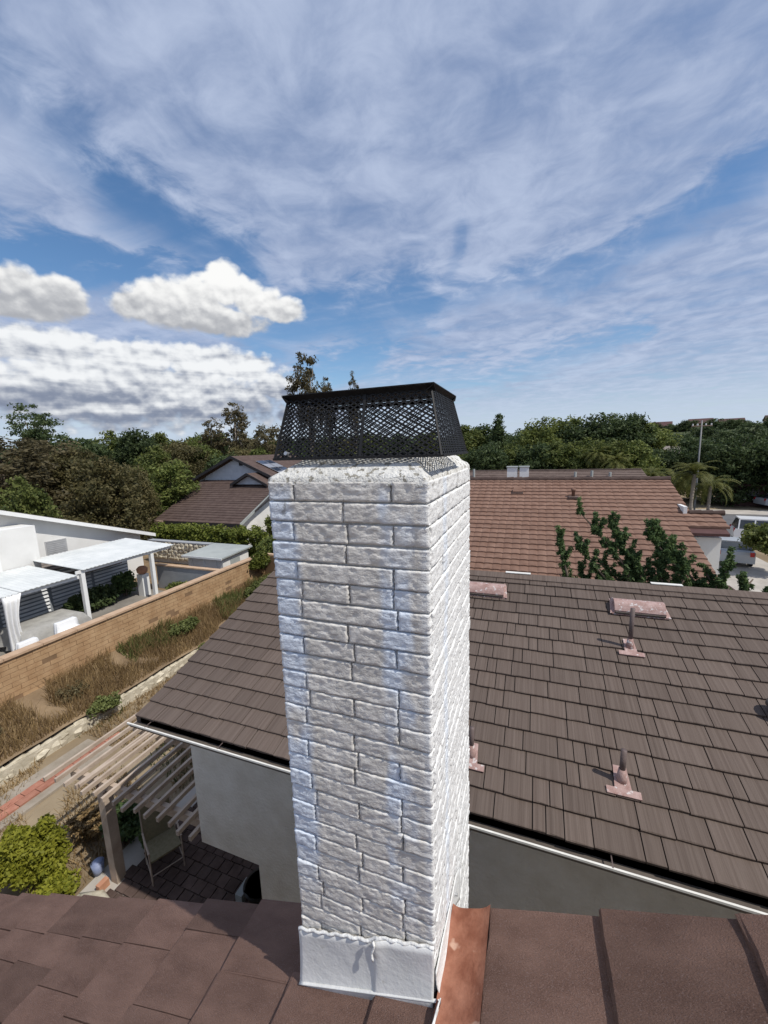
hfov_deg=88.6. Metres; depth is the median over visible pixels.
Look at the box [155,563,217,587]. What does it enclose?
grey block wall
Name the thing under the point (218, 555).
garden shed
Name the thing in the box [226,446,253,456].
garden tree
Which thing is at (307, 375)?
gum tree
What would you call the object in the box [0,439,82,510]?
brown tree
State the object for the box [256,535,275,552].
ivy mound
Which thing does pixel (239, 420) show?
gum tree
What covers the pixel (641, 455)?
garden tree
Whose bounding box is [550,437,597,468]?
garden tree
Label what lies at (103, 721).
garden grass
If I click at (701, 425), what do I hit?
utility pole
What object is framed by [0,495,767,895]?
ground
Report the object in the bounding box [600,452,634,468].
palm tree
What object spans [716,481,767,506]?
street house
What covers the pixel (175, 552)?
rubble wall
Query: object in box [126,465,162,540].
olive tree
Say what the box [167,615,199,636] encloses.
bank shrub
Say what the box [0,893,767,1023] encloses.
house
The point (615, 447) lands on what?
garden tree
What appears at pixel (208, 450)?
garden tree
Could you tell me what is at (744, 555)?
parked car
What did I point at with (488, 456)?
garden tree
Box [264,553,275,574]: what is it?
tan return wall
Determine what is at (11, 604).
curtain
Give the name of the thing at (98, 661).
dry weeds
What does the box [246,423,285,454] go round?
brown tree
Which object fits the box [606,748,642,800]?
vent pipe
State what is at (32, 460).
brown tree
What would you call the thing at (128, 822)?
patio shrub
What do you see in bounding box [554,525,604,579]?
juniper
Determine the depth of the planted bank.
11.81 m
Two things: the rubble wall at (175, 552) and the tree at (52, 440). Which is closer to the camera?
the rubble wall at (175, 552)
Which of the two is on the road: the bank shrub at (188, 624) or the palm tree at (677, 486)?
the palm tree at (677, 486)
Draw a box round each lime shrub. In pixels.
[0,812,74,893]
[33,864,81,895]
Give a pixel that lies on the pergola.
(105, 791)
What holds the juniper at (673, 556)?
on the ground at (46, 807)
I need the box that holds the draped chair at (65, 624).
[53,616,79,634]
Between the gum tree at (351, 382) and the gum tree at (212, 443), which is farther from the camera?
the gum tree at (351, 382)
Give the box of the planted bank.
[0,587,242,765]
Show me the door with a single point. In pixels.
(236, 559)
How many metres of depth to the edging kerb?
7.13 m
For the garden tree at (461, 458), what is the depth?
59.12 m
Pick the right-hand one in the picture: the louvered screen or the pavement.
the pavement
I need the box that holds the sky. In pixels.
[0,0,767,447]
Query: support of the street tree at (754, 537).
on the ground at (46, 807)
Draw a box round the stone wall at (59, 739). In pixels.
[0,648,197,786]
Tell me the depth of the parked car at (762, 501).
44.49 m
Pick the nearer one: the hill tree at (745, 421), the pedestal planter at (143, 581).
the pedestal planter at (143, 581)
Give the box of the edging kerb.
[77,889,109,897]
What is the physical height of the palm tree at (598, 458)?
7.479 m
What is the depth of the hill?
176.81 m
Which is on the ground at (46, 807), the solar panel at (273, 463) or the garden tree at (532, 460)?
the garden tree at (532, 460)
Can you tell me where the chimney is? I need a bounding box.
[268,455,469,1023]
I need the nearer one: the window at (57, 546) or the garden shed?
the window at (57, 546)
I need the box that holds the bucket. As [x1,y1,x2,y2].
[90,857,103,876]
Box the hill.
[673,423,767,435]
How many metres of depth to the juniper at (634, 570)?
8.85 m
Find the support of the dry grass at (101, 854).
on the ground at (46, 807)
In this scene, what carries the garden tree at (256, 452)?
on the ground at (46, 807)
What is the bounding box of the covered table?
[0,608,91,650]
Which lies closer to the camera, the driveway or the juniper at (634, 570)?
the juniper at (634, 570)
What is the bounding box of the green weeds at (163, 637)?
[115,570,266,661]
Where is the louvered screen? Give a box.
[0,561,127,628]
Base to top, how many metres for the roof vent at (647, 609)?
0.195 m
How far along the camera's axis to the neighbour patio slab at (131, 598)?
20.25 m
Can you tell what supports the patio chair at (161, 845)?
on the patio floor
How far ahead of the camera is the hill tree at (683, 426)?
183.48 m
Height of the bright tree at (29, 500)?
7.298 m
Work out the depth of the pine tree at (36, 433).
45.07 m
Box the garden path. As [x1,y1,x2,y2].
[0,732,119,830]
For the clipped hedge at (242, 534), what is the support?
on the ground at (46, 807)
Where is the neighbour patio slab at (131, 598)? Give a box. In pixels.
[0,587,162,655]
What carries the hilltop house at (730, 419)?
on the hill
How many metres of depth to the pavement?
41.45 m
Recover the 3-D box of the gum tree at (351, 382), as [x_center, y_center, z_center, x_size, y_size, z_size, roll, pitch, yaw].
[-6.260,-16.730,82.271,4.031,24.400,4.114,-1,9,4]
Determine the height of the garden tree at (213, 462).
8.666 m
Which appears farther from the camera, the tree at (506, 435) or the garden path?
the tree at (506, 435)
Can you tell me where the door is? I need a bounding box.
[230,556,239,563]
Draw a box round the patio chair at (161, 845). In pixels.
[138,796,185,886]
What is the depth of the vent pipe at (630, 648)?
5.32 m
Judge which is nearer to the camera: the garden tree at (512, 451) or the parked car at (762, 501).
the parked car at (762, 501)
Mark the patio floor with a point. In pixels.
(204, 873)
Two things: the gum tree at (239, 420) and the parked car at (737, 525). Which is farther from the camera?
the gum tree at (239, 420)
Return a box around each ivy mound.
[248,551,270,569]
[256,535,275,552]
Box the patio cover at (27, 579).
[0,538,174,618]
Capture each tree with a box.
[0,435,72,509]
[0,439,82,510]
[0,445,53,464]
[0,475,62,518]
[1,403,63,460]
[5,436,101,459]
[41,445,98,515]
[57,455,153,539]
[126,444,172,509]
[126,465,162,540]
[147,459,200,515]
[159,445,212,495]
[188,445,223,482]
[198,417,225,455]
[202,450,237,471]
[213,402,251,453]
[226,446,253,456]
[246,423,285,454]
[248,448,271,454]
[284,351,327,453]
[317,376,337,441]
[345,371,361,451]
[456,448,477,467]
[461,440,513,469]
[485,433,514,444]
[501,443,524,469]
[511,442,568,469]
[539,440,575,469]
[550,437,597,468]
[568,437,634,468]
[579,446,611,468]
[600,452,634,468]
[620,439,666,474]
[632,467,672,480]
[646,446,688,487]
[653,422,665,430]
[658,469,694,495]
[661,423,675,431]
[666,435,719,499]
[668,460,720,509]
[672,419,703,431]
[683,475,740,509]
[685,432,767,506]
[698,418,724,428]
[718,418,748,428]
[732,437,767,502]
[736,522,767,555]
[739,420,757,426]
[760,444,767,490]
[761,416,767,427]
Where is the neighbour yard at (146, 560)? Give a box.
[134,555,188,590]
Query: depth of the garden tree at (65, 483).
42.56 m
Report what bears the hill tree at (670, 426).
on the hill
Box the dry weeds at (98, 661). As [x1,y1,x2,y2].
[0,571,267,762]
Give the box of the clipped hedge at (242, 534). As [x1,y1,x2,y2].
[150,522,268,556]
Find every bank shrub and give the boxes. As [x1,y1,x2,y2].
[53,680,91,703]
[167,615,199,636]
[243,572,271,597]
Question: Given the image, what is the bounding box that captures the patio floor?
[80,786,258,902]
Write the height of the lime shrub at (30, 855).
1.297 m
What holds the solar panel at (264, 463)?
on the gabled house at (233, 491)
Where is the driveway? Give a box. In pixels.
[718,557,767,591]
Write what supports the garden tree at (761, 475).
on the ground at (46, 807)
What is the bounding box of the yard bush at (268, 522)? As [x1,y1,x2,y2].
[264,514,272,537]
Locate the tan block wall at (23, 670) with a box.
[0,556,264,706]
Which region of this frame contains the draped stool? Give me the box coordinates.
[15,637,38,649]
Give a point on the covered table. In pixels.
(40, 627)
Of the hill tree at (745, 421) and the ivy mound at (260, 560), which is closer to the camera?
the ivy mound at (260, 560)
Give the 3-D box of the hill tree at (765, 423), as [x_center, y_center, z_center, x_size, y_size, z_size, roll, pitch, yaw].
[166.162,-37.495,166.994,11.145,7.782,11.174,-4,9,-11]
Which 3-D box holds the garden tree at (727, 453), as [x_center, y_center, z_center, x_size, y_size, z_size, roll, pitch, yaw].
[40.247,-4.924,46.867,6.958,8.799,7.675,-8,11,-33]
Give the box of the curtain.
[1,593,21,651]
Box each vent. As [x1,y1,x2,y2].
[469,581,506,598]
[512,487,522,493]
[568,488,577,498]
[609,597,670,619]
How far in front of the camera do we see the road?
39.47 m
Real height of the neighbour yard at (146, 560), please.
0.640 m
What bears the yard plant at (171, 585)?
on the neighbour patio slab at (131, 598)
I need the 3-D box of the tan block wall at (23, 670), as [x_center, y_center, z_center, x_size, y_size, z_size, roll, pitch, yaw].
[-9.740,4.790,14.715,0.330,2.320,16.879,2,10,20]
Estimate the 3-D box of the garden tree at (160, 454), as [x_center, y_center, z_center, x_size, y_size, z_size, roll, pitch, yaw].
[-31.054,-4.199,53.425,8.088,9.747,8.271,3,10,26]
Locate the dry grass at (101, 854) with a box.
[0,666,192,891]
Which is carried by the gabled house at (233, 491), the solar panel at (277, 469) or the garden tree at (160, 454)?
the solar panel at (277, 469)
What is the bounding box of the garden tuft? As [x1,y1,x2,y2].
[65,800,100,845]
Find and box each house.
[0,510,155,577]
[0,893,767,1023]
[154,454,301,544]
[469,466,646,476]
[469,476,729,582]
[650,421,672,426]
[688,418,713,424]
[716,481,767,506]
[717,418,744,421]
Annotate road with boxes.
[722,515,767,535]
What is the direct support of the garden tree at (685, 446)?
on the ground at (46, 807)
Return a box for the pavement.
[695,509,767,536]
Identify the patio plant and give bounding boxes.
[62,584,119,612]
[111,569,137,596]
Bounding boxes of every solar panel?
[256,460,275,467]
[264,460,282,466]
[271,467,282,471]
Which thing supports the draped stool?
on the neighbour patio slab at (131, 598)
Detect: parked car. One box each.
[719,537,755,565]
[729,516,767,537]
[753,493,767,505]
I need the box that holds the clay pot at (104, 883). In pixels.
[96,876,109,889]
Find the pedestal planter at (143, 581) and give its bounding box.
[136,565,150,596]
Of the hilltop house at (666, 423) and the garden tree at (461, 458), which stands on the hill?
the hilltop house at (666, 423)
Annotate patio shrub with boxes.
[98,799,139,846]
[134,825,172,848]
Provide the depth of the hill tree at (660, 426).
188.07 m
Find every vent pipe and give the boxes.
[469,726,483,772]
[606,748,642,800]
[618,608,644,657]
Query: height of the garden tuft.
0.643 m
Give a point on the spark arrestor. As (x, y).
(440, 398)
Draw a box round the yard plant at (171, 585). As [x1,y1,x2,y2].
[164,581,186,589]
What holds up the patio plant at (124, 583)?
on the neighbour patio slab at (131, 598)
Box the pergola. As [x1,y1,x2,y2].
[43,712,200,884]
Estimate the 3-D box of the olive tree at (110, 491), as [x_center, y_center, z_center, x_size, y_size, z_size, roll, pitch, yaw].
[-22.166,-0.261,31.052,6.798,8.403,7.268,-7,11,-31]
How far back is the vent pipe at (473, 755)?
4.35 m
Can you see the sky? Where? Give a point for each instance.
(524, 210)
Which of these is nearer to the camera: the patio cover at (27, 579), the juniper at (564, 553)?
the juniper at (564, 553)
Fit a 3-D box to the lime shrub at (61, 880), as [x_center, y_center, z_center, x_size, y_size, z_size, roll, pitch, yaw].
[-5.882,6.846,7.150,0.766,0.612,0.738,2,10,20]
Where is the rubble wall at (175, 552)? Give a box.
[148,539,212,564]
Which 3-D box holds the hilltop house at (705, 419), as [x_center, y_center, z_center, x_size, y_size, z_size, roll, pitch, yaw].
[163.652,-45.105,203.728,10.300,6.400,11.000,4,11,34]
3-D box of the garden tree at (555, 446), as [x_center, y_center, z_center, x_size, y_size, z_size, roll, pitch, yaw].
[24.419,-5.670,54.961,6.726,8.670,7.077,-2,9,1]
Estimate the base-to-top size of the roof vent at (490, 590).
0.195 m
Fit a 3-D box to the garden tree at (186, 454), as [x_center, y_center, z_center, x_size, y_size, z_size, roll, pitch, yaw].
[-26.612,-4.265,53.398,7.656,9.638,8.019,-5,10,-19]
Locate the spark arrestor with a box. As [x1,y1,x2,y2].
[273,382,467,460]
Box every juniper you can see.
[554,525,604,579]
[573,497,691,586]
[642,518,767,591]
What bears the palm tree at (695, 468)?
on the road
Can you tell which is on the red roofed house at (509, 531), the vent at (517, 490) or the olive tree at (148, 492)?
the vent at (517, 490)
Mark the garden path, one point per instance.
(34, 792)
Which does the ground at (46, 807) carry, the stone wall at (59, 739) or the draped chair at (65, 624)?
the stone wall at (59, 739)
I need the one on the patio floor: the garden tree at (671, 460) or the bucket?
the bucket
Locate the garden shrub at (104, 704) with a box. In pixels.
[86,690,122,718]
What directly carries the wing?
on the ground at (46, 807)
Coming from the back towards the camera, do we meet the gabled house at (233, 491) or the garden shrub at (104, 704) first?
the gabled house at (233, 491)
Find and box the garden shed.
[181,543,251,568]
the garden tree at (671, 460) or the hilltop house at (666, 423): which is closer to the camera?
the garden tree at (671, 460)
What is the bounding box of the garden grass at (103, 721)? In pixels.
[79,705,193,787]
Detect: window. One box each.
[44,538,67,555]
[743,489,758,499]
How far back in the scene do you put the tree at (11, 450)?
92.27 m
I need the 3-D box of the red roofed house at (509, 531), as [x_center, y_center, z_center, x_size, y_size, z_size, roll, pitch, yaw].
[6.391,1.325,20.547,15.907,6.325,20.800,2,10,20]
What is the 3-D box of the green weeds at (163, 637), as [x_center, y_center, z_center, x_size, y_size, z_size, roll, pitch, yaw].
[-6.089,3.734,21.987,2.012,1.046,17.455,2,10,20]
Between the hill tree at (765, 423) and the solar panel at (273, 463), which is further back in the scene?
the hill tree at (765, 423)
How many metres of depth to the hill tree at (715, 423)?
178.84 m
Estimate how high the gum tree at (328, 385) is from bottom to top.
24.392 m
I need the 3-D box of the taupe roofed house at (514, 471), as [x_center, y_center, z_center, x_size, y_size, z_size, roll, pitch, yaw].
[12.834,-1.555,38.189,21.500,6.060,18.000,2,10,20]
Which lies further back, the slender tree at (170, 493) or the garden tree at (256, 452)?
the garden tree at (256, 452)
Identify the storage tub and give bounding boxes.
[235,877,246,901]
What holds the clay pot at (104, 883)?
on the patio floor
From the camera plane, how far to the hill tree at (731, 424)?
170.56 m
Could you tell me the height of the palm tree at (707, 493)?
4.847 m
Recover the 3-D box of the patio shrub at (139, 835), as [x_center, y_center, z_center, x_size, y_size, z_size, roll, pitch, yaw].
[-4.628,6.482,7.989,0.756,0.918,0.699,2,10,20]
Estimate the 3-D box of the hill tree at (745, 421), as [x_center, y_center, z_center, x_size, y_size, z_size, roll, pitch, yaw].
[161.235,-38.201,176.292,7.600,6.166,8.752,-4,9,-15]
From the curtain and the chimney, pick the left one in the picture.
the curtain
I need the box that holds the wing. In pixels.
[127,569,767,918]
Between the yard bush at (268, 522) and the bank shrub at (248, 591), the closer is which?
the bank shrub at (248, 591)
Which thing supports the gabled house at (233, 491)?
on the ground at (46, 807)
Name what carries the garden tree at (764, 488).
on the ground at (46, 807)
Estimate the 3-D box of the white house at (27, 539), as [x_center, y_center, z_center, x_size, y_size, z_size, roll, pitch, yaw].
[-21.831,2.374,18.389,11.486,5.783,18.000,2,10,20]
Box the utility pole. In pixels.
[691,420,712,509]

